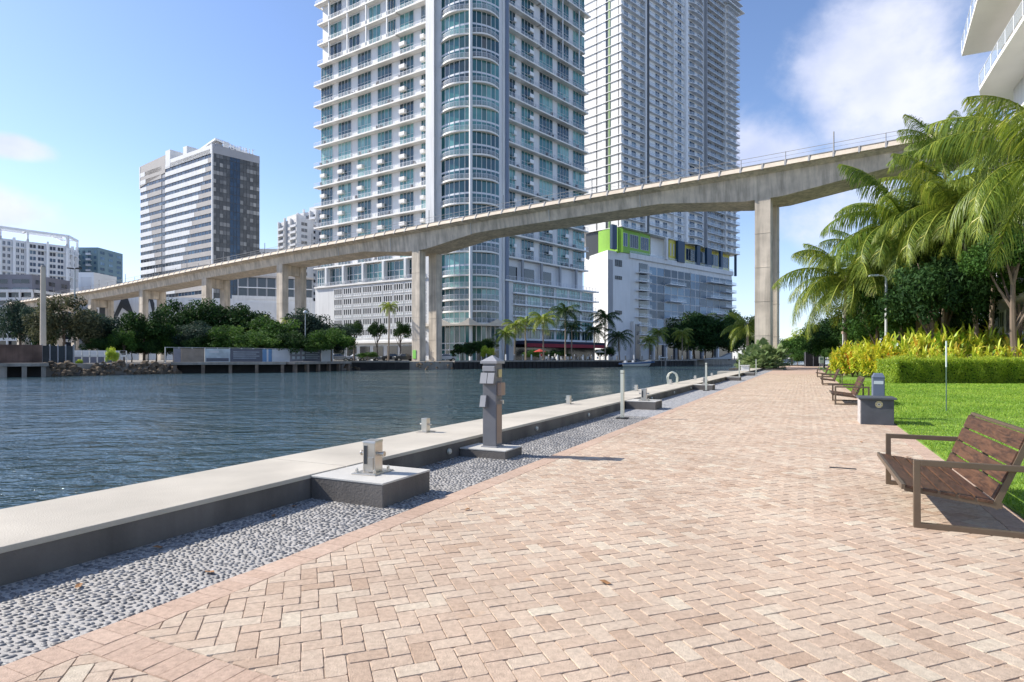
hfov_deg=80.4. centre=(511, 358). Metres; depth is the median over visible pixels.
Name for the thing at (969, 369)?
hedge
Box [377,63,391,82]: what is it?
window
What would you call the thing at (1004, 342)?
croton shrub
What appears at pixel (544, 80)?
window
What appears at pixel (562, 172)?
window
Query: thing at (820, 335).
tree
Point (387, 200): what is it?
window
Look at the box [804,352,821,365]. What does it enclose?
dark gate
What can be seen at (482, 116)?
bay window
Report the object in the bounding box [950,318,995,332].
tree
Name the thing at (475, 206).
bay window
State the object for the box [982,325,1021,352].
croton shrub
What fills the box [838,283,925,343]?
tree
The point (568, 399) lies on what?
mooring cleat
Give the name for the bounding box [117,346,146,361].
bush
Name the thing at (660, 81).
condominium tower
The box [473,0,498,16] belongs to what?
bay window
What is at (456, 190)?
bay window
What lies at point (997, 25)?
condominium
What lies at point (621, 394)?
metal post
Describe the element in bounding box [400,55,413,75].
window
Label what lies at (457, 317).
bay window
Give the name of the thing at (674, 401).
pebble strip
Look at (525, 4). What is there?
window
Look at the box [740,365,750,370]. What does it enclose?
equipment box
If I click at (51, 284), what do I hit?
window
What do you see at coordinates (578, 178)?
window
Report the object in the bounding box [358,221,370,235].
window
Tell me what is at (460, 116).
bay window
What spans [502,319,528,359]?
palm tree
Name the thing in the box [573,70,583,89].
window
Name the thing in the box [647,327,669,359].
palm tree
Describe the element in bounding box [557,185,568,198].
window
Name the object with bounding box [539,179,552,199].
window
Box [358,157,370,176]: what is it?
window
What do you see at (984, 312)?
tree
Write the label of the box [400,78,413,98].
window
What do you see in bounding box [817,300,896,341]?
tree
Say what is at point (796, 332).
tree
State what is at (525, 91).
window
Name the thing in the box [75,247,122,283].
apartment block
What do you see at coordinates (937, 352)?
croton shrub
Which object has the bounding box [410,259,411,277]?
window
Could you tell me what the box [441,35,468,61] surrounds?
bay window
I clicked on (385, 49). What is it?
window
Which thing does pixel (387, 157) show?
window
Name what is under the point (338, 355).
parked car
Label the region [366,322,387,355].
tree
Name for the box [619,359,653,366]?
motor boat
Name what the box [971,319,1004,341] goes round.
croton shrub
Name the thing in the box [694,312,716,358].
palm tree
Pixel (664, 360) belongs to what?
mooring dolphin
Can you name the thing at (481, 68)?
bay window
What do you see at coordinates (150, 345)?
bush
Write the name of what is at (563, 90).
window
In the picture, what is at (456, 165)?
bay window
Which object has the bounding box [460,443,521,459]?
mooring block
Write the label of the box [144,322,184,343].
tree
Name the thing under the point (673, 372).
ladder rail
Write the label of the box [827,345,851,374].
croton shrub
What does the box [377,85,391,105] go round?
window
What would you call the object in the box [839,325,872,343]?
tree
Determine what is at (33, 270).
window
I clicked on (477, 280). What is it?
bay window
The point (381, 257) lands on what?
window
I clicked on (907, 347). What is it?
croton shrub
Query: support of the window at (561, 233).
in the apartment tower at (452, 129)
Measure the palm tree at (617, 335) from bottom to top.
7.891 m
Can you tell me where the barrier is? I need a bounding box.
[74,350,126,362]
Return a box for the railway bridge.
[3,109,1011,367]
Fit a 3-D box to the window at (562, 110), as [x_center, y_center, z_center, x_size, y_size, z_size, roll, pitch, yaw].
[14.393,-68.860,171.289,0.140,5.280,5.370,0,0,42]
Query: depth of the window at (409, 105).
155.57 m
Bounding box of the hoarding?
[0,344,41,362]
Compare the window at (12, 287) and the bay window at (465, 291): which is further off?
the window at (12, 287)
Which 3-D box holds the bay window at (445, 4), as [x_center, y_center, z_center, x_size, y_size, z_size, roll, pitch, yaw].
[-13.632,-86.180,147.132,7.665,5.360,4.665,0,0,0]
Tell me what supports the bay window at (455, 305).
in the apartment tower at (452, 129)
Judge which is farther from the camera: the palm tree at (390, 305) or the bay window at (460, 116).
the bay window at (460, 116)
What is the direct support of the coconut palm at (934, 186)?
on the lawn at (855, 377)
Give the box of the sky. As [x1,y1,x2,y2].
[0,0,1012,357]
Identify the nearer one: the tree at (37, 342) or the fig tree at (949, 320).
the fig tree at (949, 320)
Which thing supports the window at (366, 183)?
in the apartment tower at (452, 129)
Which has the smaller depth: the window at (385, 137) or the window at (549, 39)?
the window at (385, 137)
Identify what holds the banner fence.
on the bank ground at (443, 364)
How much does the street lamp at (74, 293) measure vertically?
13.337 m
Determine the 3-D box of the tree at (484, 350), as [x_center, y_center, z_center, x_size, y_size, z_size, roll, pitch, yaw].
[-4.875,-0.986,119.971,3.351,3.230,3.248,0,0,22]
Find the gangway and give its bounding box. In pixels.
[688,353,731,359]
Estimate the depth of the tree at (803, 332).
119.78 m
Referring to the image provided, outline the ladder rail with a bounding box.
[666,371,678,383]
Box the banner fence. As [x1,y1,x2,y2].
[165,347,332,362]
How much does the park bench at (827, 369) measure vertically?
0.891 m
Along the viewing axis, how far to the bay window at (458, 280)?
146.14 m
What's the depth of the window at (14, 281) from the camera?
231.94 m
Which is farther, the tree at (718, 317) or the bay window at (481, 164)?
the tree at (718, 317)
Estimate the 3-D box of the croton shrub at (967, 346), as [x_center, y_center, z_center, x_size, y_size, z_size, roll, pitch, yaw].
[30.717,-0.416,41.621,2.924,3.854,3.049,0,0,42]
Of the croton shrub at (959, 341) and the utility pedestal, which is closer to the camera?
the utility pedestal
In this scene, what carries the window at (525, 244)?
in the apartment tower at (452, 129)
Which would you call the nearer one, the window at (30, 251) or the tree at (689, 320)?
the tree at (689, 320)
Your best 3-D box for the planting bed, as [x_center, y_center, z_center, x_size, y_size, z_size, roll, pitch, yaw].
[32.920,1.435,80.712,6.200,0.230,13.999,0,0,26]
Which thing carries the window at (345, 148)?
in the apartment tower at (452, 129)
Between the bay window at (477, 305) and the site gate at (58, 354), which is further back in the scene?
the bay window at (477, 305)
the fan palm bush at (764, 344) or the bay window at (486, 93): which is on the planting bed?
the fan palm bush at (764, 344)
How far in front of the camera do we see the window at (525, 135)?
159.57 m
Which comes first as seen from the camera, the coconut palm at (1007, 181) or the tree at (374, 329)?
the coconut palm at (1007, 181)
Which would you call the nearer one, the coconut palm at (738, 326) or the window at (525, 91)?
the coconut palm at (738, 326)
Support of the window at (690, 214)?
in the condominium tower at (660, 81)
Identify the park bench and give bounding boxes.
[816,366,829,376]
[820,369,842,385]
[829,376,869,404]
[877,412,1023,538]
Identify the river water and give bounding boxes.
[0,360,828,508]
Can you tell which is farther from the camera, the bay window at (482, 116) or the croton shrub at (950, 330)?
the bay window at (482, 116)
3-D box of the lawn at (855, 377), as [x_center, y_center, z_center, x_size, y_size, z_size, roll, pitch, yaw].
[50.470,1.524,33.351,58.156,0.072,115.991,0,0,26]
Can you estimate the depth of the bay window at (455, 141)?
146.28 m
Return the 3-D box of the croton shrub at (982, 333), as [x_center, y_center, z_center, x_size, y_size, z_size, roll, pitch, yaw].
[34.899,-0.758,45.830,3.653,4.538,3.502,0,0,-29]
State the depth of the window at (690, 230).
231.49 m
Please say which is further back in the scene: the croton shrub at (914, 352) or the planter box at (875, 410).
the croton shrub at (914, 352)
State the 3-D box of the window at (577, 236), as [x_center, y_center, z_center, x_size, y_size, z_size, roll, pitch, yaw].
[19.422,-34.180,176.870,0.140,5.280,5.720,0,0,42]
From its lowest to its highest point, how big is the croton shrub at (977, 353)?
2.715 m
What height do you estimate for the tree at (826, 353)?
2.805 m
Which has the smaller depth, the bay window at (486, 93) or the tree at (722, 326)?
the bay window at (486, 93)
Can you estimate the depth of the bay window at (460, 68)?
146.28 m
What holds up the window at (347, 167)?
in the apartment tower at (452, 129)
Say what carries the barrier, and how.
on the bank ground at (443, 364)
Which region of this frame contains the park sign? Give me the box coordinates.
[819,357,823,362]
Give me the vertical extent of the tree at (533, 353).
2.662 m
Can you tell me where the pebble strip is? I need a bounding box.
[0,370,772,665]
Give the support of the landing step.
attached to the seawall at (41, 537)
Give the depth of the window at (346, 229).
168.29 m
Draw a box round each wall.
[0,363,48,376]
[75,350,118,362]
[171,361,351,372]
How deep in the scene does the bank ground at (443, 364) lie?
99.91 m
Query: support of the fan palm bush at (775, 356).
on the planting bed
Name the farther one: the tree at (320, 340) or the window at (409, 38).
the window at (409, 38)
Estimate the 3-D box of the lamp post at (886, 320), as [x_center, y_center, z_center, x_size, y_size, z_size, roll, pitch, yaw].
[28.398,-2.494,47.000,1.459,7.987,0.320,0,0,0]
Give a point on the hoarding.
(20, 353)
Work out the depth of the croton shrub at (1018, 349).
39.35 m
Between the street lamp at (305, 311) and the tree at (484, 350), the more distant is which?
the tree at (484, 350)
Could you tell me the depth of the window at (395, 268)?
157.17 m
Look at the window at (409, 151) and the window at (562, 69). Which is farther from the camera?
the window at (562, 69)
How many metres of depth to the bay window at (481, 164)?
145.93 m
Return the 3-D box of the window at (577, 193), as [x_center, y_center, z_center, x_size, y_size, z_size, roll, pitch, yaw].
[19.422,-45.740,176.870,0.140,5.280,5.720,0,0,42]
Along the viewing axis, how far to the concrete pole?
68.80 m
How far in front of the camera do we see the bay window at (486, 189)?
145.93 m
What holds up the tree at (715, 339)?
on the bank ground at (443, 364)
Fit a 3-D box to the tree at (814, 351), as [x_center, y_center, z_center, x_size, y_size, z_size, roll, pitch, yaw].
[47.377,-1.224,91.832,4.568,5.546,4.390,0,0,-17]
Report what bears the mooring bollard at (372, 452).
on the mooring block at (392, 487)
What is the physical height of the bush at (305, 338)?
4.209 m
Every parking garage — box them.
[0,272,116,349]
[0,274,69,293]
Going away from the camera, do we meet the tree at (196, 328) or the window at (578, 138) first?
the tree at (196, 328)
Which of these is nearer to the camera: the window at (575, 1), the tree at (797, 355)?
the tree at (797, 355)
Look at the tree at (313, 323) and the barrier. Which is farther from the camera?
the tree at (313, 323)
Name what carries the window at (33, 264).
in the apartment block at (21, 257)
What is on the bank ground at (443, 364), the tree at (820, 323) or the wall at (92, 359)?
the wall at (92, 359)
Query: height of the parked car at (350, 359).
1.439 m
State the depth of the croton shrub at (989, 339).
41.31 m
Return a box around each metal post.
[616,370,628,418]
[703,363,709,390]
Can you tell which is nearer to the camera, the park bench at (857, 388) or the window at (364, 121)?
the park bench at (857, 388)
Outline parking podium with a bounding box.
[99,276,314,359]
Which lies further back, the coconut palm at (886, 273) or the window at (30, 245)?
the window at (30, 245)
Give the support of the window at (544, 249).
in the apartment tower at (452, 129)
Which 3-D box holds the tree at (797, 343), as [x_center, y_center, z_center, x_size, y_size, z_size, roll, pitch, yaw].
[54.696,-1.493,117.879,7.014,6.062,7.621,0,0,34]
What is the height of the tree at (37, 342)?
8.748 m
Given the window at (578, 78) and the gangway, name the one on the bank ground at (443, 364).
the gangway
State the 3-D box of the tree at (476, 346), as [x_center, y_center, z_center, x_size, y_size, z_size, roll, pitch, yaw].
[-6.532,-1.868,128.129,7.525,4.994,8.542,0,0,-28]
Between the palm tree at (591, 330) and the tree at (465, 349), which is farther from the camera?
the palm tree at (591, 330)
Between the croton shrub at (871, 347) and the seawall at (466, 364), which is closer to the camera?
the croton shrub at (871, 347)
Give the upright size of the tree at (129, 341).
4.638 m
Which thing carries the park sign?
on the brick promenade
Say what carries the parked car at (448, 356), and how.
on the bank ground at (443, 364)
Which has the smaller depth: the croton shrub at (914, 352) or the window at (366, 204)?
the croton shrub at (914, 352)
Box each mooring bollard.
[351,439,393,475]
[638,388,649,400]
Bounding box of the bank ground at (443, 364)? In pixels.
[46,358,828,375]
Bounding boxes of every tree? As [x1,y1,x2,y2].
[0,298,38,344]
[10,306,60,345]
[21,293,105,345]
[65,308,122,349]
[105,330,140,361]
[109,309,178,360]
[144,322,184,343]
[154,298,221,332]
[168,320,226,346]
[188,298,251,333]
[205,324,253,348]
[220,331,286,348]
[231,303,273,332]
[237,315,306,338]
[274,330,312,352]
[282,307,333,338]
[303,327,357,360]
[304,323,358,337]
[345,320,363,360]
[355,352,378,360]
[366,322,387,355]
[378,301,399,360]
[393,321,411,353]
[449,342,473,359]
[462,338,499,359]
[480,345,495,357]
[492,327,517,359]
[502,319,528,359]
[518,316,535,359]
[521,349,549,357]
[527,311,558,359]
[547,350,570,356]
[549,303,581,354]
[559,320,583,359]
[582,324,607,359]
[589,309,622,359]
[595,346,616,359]
[606,329,633,359]
[639,335,660,359]
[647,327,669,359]
[660,311,732,358]
[662,322,694,359]
[666,328,745,357]
[671,327,693,359]
[680,339,694,358]
[687,314,744,357]
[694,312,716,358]
[714,309,754,359]
[779,335,809,365]
[783,327,811,340]
[785,348,806,365]
[798,317,825,365]
[805,338,839,367]
[807,318,852,346]
[811,316,851,348]
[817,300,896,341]
[820,348,834,362]
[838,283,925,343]
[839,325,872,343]
[861,280,940,342]
[870,250,996,340]
[880,320,924,341]
[882,276,995,329]
[904,239,1002,332]
[934,309,984,333]
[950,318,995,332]
[956,226,1023,356]
[989,280,1023,338]
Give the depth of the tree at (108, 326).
85.00 m
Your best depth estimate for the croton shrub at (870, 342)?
51.80 m
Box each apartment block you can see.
[0,226,78,288]
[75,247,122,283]
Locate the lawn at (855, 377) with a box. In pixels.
[818,367,1023,518]
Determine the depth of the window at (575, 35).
176.50 m
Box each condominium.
[278,214,314,301]
[297,206,320,286]
[961,0,1023,347]
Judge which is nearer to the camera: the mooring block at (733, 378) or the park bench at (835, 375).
the park bench at (835, 375)
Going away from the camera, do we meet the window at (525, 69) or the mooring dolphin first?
the mooring dolphin
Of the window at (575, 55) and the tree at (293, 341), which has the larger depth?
the window at (575, 55)
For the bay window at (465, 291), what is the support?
in the apartment tower at (452, 129)
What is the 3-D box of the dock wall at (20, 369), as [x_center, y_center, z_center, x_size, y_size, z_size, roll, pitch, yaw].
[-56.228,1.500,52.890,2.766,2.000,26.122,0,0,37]
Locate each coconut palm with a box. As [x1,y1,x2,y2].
[720,312,754,350]
[771,243,919,375]
[818,230,905,339]
[820,147,1003,332]
[865,241,959,326]
[871,141,1023,337]
[886,103,1011,332]
[913,95,1023,271]
[918,191,1023,341]
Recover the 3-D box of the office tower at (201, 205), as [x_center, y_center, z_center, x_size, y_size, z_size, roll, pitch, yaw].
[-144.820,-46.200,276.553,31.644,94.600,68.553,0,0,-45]
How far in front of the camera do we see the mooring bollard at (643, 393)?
17.91 m
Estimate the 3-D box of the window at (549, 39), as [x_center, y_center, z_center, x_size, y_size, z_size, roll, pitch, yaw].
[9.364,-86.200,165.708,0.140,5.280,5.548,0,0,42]
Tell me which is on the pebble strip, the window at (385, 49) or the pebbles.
the pebbles
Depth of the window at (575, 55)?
176.50 m
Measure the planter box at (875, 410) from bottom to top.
0.612 m
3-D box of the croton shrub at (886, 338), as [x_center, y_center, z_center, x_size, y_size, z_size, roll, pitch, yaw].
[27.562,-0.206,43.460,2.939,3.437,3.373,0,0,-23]
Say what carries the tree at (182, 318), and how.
on the bank ground at (443, 364)
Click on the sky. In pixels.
(93, 92)
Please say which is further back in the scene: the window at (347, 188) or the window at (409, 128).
the window at (347, 188)
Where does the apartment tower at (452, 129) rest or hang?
on the bank ground at (443, 364)
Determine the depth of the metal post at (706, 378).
27.85 m
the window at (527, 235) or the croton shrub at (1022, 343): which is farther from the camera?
the window at (527, 235)
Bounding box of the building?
[260,249,277,275]
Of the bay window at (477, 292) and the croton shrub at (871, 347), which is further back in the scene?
the bay window at (477, 292)
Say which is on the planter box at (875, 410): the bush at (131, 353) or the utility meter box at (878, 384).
the utility meter box at (878, 384)
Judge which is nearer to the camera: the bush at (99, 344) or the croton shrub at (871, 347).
the croton shrub at (871, 347)
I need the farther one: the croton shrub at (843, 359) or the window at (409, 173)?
the window at (409, 173)
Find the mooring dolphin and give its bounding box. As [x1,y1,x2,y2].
[658,357,667,365]
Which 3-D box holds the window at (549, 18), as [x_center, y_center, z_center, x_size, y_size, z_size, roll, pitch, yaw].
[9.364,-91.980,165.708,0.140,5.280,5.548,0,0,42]
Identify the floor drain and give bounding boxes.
[829,467,855,469]
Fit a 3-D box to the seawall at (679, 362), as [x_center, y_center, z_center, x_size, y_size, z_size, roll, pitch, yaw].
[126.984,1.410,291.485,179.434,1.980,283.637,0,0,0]
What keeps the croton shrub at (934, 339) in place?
on the lawn at (855, 377)
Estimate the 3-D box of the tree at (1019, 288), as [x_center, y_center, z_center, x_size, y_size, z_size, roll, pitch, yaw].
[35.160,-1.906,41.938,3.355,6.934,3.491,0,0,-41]
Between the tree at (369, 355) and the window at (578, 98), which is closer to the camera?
the tree at (369, 355)
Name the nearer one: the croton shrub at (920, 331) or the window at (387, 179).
the croton shrub at (920, 331)
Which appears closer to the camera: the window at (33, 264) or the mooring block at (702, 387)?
the mooring block at (702, 387)
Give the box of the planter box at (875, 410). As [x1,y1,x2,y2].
[856,395,896,425]
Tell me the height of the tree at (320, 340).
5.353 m
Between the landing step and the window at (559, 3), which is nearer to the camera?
the landing step
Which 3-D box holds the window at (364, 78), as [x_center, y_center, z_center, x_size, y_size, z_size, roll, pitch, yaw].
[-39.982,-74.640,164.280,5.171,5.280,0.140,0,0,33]
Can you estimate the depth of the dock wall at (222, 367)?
79.08 m
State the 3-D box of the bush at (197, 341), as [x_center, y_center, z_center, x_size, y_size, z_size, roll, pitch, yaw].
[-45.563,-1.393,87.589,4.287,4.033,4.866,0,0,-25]
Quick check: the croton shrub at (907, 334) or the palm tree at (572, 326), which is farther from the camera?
the palm tree at (572, 326)
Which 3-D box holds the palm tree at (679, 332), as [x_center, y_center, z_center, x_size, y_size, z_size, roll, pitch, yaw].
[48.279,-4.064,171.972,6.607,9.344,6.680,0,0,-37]
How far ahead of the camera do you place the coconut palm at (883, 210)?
49.56 m
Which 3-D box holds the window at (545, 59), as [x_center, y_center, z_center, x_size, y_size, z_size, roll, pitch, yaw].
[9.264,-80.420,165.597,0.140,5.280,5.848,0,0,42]
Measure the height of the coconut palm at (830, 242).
15.128 m
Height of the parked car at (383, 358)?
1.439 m
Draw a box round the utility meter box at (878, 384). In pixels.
[871,373,884,395]
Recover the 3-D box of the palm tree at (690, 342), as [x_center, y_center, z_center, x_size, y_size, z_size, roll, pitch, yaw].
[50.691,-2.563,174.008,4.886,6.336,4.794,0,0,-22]
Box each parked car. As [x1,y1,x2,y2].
[333,354,349,360]
[348,354,366,360]
[356,356,379,360]
[380,354,401,360]
[392,354,411,360]
[442,354,456,360]
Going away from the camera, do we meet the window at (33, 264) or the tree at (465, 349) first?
the tree at (465, 349)
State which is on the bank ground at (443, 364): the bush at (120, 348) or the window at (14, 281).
the bush at (120, 348)
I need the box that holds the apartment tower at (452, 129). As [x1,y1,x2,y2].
[314,0,604,360]
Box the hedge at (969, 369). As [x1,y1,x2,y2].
[874,354,1023,383]
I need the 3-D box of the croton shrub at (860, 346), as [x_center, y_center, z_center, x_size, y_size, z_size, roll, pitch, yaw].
[29.851,-0.203,51.958,3.470,3.434,3.619,0,0,20]
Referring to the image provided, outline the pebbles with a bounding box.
[0,415,649,665]
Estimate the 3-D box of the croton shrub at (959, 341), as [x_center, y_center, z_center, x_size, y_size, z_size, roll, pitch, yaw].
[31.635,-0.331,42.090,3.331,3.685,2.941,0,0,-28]
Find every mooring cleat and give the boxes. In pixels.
[416,418,433,432]
[565,395,573,404]
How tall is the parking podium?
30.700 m
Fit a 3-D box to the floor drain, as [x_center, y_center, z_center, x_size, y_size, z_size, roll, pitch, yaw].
[4.502,1.500,8.253,0.320,0.008,0.080,0,0,26]
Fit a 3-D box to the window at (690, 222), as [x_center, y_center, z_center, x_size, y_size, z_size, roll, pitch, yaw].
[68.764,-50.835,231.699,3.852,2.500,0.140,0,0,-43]
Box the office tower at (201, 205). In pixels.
[139,138,259,298]
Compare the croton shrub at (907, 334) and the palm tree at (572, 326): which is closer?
the croton shrub at (907, 334)
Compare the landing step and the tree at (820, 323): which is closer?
the landing step
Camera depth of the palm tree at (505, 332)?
123.36 m
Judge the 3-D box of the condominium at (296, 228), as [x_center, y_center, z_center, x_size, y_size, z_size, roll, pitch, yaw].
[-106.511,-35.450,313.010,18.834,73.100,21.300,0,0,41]
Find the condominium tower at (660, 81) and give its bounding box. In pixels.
[582,0,744,359]
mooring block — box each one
[311,463,429,507]
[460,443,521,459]
[625,399,661,409]
[693,384,714,389]
[726,377,740,380]
[743,373,754,375]
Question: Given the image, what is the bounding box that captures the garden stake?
[945,341,946,410]
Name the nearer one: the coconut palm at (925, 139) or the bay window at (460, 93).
the coconut palm at (925, 139)
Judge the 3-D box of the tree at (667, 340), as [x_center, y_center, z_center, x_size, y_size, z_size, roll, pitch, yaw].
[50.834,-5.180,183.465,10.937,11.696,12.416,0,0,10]
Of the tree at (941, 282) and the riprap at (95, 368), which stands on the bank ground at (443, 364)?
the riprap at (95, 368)
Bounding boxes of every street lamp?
[67,267,81,349]
[303,310,306,336]
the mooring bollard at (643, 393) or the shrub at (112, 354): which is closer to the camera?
the mooring bollard at (643, 393)
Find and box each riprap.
[43,359,181,375]
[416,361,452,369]
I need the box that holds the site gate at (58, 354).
[41,344,73,362]
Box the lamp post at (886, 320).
[868,274,887,334]
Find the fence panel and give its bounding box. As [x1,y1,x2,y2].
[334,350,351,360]
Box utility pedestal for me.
[479,355,504,447]
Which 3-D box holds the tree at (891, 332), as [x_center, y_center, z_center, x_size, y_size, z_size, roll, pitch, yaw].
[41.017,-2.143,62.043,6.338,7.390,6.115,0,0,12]
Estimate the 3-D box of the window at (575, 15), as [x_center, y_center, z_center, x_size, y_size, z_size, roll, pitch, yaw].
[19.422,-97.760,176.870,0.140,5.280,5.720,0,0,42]
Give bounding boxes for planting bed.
[729,367,785,370]
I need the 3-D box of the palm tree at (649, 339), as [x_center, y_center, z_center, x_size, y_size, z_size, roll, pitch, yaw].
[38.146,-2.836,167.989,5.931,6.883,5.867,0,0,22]
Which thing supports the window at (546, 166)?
in the apartment tower at (452, 129)
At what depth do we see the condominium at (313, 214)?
307.32 m
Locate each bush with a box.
[78,336,108,349]
[102,337,132,353]
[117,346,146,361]
[133,338,162,361]
[152,339,179,361]
[180,335,209,348]
[202,338,226,348]
[287,335,309,349]
[324,336,345,354]
[734,350,761,367]
[736,344,769,367]
[741,337,787,367]
[746,350,775,368]
[758,342,795,367]
[762,353,786,368]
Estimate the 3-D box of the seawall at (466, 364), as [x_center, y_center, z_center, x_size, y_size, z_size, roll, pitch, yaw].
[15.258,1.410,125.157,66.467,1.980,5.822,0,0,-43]
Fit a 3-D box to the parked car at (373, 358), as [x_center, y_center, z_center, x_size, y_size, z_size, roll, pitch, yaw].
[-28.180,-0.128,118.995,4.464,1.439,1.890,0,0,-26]
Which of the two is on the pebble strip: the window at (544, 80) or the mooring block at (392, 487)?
the mooring block at (392, 487)
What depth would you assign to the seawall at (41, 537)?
5.68 m
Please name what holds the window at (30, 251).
in the apartment block at (21, 257)
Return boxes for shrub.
[105,347,119,362]
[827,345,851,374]
[834,340,864,376]
[840,335,870,374]
[844,337,872,376]
[854,344,883,375]
[855,338,881,374]
[856,334,882,373]
[870,342,906,372]
[874,332,913,358]
[885,331,927,354]
[898,327,939,356]
[901,340,929,362]
[904,323,942,343]
[917,323,952,361]
[918,325,956,340]
[919,343,944,358]
[925,328,968,355]
[935,322,967,339]
[940,340,965,362]
[943,324,980,357]
[947,322,967,337]
[955,326,985,356]
[960,326,995,345]
[962,340,991,362]
[965,329,999,354]
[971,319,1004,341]
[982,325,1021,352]
[982,328,1009,353]
[987,323,1009,342]
[990,338,1015,362]
[1002,333,1023,351]
[1013,338,1023,357]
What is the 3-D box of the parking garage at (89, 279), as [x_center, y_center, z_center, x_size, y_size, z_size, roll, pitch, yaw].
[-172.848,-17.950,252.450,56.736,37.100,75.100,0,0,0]
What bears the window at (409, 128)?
in the apartment tower at (452, 129)
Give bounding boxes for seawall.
[0,368,762,585]
[352,361,409,369]
[452,360,663,368]
[666,359,800,365]
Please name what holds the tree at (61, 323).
on the bank ground at (443, 364)
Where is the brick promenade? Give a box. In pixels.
[0,366,1023,681]
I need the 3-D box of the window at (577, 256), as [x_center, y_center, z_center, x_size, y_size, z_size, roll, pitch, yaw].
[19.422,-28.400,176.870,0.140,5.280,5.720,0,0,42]
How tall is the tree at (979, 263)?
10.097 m
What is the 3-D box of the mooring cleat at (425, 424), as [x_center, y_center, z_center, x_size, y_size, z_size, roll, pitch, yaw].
[-1.460,1.133,10.258,0.220,0.235,0.300,0,0,26]
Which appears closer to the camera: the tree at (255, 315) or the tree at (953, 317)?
the tree at (953, 317)
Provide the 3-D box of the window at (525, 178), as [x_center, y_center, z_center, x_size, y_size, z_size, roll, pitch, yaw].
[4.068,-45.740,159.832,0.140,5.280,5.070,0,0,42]
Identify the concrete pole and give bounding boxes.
[40,265,45,345]
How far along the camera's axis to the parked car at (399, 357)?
116.11 m
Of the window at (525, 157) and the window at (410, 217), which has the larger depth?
the window at (525, 157)
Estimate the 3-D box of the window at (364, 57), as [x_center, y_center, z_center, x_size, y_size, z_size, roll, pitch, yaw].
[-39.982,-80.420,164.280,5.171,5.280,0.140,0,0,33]
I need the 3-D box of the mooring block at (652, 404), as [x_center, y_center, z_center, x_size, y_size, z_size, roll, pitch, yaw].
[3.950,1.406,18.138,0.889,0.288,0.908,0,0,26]
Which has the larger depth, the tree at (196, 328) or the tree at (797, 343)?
the tree at (797, 343)
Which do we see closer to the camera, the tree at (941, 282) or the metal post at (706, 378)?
the metal post at (706, 378)
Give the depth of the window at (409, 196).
155.57 m
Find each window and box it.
[0,279,7,283]
[12,279,29,283]
[12,287,29,288]
[29,244,35,248]
[29,250,35,254]
[29,256,35,260]
[29,262,35,266]
[29,268,35,272]
[48,282,54,286]
[338,141,351,159]
[338,162,351,180]
[338,183,351,201]
[338,204,351,222]
[338,224,351,239]
[347,265,360,283]
[358,49,370,68]
[358,71,370,89]
[358,92,370,111]
[358,114,370,133]
[358,135,370,153]
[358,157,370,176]
[358,178,370,197]
[358,200,370,218]
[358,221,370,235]
[367,263,381,281]
[377,41,391,61]
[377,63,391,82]
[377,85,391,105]
[377,107,391,127]
[377,129,391,149]
[377,151,391,170]
[377,173,391,193]
[377,195,391,215]
[377,217,391,232]
[378,256,391,259]
[388,260,403,279]
[400,32,413,53]
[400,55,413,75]
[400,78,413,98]
[400,100,413,121]
[400,123,413,143]
[400,146,413,166]
[400,168,413,189]
[400,191,413,211]
[400,214,413,227]
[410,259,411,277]
[441,0,468,16]
[441,11,468,40]
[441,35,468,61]
[441,59,468,87]
[441,83,468,111]
[441,107,468,134]
[441,131,468,158]
[441,156,468,181]
[441,180,468,205]
[441,204,468,220]
[442,252,468,274]
[442,276,468,287]
[442,288,468,299]
[442,300,468,310]
[442,312,468,322]
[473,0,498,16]
[473,11,498,39]
[473,35,498,63]
[473,59,498,87]
[473,83,498,110]
[473,107,498,134]
[473,131,498,158]
[473,156,498,181]
[473,180,498,205]
[473,204,498,214]
[473,238,498,252]
[473,252,498,275]
[473,276,498,287]
[473,288,498,299]
[473,300,498,310]
[473,312,498,322]
[521,0,533,17]
[521,17,533,39]
[521,39,533,61]
[521,62,533,83]
[521,84,533,105]
[521,106,533,127]
[521,128,533,149]
[521,150,533,171]
[521,172,533,193]
[521,195,533,205]
[521,233,533,237]
[521,239,533,259]
[539,50,552,71]
[539,71,552,93]
[539,93,552,113]
[539,114,552,135]
[539,136,552,156]
[539,157,552,178]
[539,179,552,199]
[539,230,552,242]
[539,243,552,263]
[540,0,552,9]
[540,8,552,31]
[540,29,552,52]
[557,0,568,20]
[557,19,568,40]
[557,40,568,61]
[557,61,568,79]
[557,81,568,102]
[557,102,568,122]
[557,123,568,143]
[557,143,568,163]
[557,164,568,182]
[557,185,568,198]
[557,228,568,245]
[557,247,568,266]
[573,0,583,9]
[573,10,583,35]
[573,30,583,51]
[573,50,583,70]
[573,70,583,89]
[573,90,583,109]
[573,110,583,129]
[573,130,583,149]
[573,150,583,169]
[573,170,583,189]
[573,191,583,196]
[573,230,583,249]
[573,250,583,269]
[689,213,694,219]
[689,221,694,227]
[689,229,694,235]
[689,237,694,243]
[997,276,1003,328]
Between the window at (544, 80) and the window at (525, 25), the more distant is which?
the window at (544, 80)
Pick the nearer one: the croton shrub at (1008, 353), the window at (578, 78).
the croton shrub at (1008, 353)
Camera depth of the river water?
21.16 m
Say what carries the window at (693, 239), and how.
in the condominium tower at (660, 81)
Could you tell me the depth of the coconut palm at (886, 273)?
52.40 m
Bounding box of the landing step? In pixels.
[717,371,733,374]
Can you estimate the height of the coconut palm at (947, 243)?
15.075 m
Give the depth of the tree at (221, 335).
87.83 m
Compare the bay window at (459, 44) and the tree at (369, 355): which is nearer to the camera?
the tree at (369, 355)
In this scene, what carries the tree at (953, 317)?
on the lawn at (855, 377)

